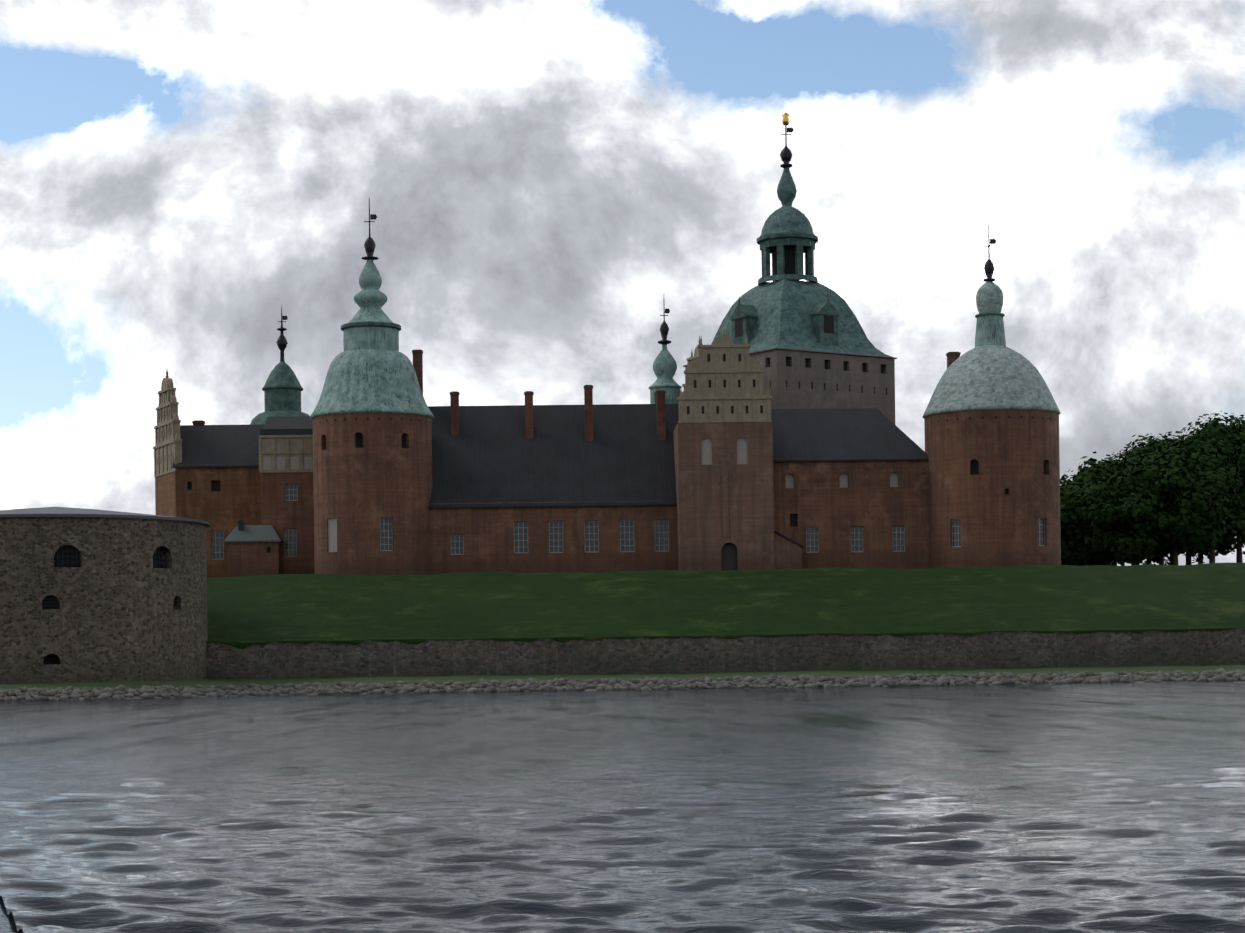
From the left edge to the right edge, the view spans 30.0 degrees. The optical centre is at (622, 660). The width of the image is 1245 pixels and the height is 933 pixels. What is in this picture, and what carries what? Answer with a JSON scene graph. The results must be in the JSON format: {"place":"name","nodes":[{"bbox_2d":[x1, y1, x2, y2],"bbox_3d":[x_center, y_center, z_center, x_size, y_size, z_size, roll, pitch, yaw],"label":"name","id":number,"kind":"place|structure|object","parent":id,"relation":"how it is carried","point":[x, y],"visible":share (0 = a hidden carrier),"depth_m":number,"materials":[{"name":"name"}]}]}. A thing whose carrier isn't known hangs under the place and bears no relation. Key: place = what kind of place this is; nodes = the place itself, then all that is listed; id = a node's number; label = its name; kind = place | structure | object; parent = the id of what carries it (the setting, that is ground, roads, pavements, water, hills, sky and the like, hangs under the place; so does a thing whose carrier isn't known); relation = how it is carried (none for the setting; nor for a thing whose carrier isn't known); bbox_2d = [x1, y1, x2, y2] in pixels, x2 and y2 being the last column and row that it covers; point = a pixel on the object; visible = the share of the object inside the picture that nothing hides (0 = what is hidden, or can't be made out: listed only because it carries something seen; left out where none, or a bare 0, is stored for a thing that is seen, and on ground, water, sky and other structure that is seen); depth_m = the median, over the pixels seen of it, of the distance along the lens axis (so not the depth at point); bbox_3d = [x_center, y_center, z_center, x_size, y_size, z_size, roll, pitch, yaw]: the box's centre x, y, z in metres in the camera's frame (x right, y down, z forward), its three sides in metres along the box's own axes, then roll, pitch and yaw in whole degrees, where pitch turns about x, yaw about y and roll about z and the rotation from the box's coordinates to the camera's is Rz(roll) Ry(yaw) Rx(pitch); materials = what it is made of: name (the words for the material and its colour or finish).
{"place":"outdoors","nodes":[
{"label":"outdoors","id":0,"kind":"place"},
{"bbox_2d":[0,681,1244,932],"bbox_3d":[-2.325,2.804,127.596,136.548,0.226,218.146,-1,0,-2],"label":"water","id":1,"kind":"structure","parent":0,"point":[1098,807],"depth_m":42.50,"materials":[{"name":"grey liquid"}]},
{"bbox_2d":[0,665,1244,700],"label":"shore ground","id":2,"kind":"structure","parent":0,"point":[714,676],"depth_m":224.09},
{"bbox_2d":[0,507,209,683],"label":"bastion","id":3,"kind":"object","parent":2,"relation":"on","point":[91,595],"visible":1,"depth_m":213.66,"materials":[{"name":"stone"}]},
{"bbox_2d":[0,668,1244,700],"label":"shore stones","id":4,"kind":"object","parent":2,"relation":"on","point":[120,691],"visible":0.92,"depth_m":216.37,"materials":[{"name":"grey stone"}]},
{"bbox_2d":[206,628,1244,679],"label":"retaining wall","id":5,"kind":"structure","parent":2,"relation":"on","point":[813,652],"depth_m":228.07,"materials":[{"name":"stone"}]},
{"bbox_2d":[0,0,1244,565],"label":"sky","id":6,"kind":"structure","parent":0,"point":[538,177],"materials":[{"name":"white"}]},
{"bbox_2d":[206,562,1244,648],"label":"rampart grass","id":7,"kind":"structure","parent":0,"point":[243,612],"depth_m":238.77,"materials":[{"name":"green plant"}]},
{"bbox_2d":[153,110,1060,577],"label":"castle","id":8,"kind":"structure","parent":7,"relation":"on","point":[771,436],"depth_m":271.66,"materials":[{"name":"brick"}]},
{"bbox_2d":[1060,482,1109,564],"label":"tree","id":9,"kind":"object","parent":7,"relation":"on","point":[1072,551],"visible":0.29,"depth_m":314.07,"materials":[{"name":"green plant"}]},
{"bbox_2d":[1060,470,1126,565],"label":"tree","id":10,"kind":"object","parent":7,"relation":"on","point":[1063,478],"visible":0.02,"depth_m":331.64,"materials":[{"name":"green plant"}]},
{"bbox_2d":[1065,451,1132,565],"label":"tree","id":11,"kind":"object","parent":7,"relation":"on","point":[1100,469],"visible":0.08,"depth_m":321.61,"materials":[{"name":"green plant"}]},
{"bbox_2d":[1065,469,1178,565],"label":"tree","id":12,"kind":"object","parent":7,"relation":"on","point":[1120,539],"visible":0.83,"depth_m":308.96,"materials":[{"name":"green plant"}]},
{"bbox_2d":[1108,460,1158,565],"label":"tree","id":13,"kind":"object","parent":7,"relation":"on","point":[1115,564],"depth_m":338.47,"materials":[{"name":"green plant"}]},
{"bbox_2d":[1109,457,1169,564],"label":"tree","id":14,"kind":"object","parent":7,"relation":"on","point":[1165,560],"depth_m":365.39,"materials":[{"name":"green plant"}]},
{"bbox_2d":[1103,444,1179,565],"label":"tree","id":15,"kind":"object","parent":7,"relation":"on","point":[1123,460],"visible":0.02,"depth_m":335.33,"materials":[{"name":"green plant"}]},
{"bbox_2d":[1111,434,1171,563],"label":"tree","id":16,"kind":"object","parent":7,"relation":"on","point":[1149,438],"depth_m":353.57,"materials":[{"name":"green plant"}]},
{"bbox_2d":[1113,433,1223,564],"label":"tree","id":17,"kind":"object","parent":7,"relation":"on","point":[1149,449],"visible":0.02,"depth_m":325.02,"materials":[{"name":"green plant"}]},
{"bbox_2d":[1131,434,1217,564],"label":"tree","id":18,"kind":"object","parent":7,"relation":"on","point":[1171,557],"depth_m":341.38,"materials":[{"name":"green plant"}]},
{"bbox_2d":[1119,445,1231,564],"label":"tree","id":19,"kind":"object","parent":7,"relation":"on","point":[1167,472],"visible":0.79,"depth_m":307.00,"materials":[{"name":"green plant"}]},
{"bbox_2d":[1153,420,1234,564],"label":"tree","id":20,"kind":"object","parent":7,"relation":"on","point":[1188,560],"depth_m":339.96,"materials":[{"name":"green plant"}]},
{"bbox_2d":[1168,412,1244,562],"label":"tree","id":21,"kind":"object","parent":7,"relation":"on","point":[1217,440],"visible":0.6,"depth_m":321.94,"materials":[{"name":"green plant"}]},
{"bbox_2d":[1177,439,1244,563],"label":"tree","id":22,"kind":"object","parent":7,"relation":"on","point":[1199,559],"depth_m":356.37,"materials":[{"name":"green plant"}]},
{"bbox_2d":[1203,414,1244,562],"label":"tree","id":23,"kind":"object","parent":7,"relation":"on","point":[1239,559],"visible":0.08,"depth_m":330.63,"materials":[{"name":"green plant"}]}
]}

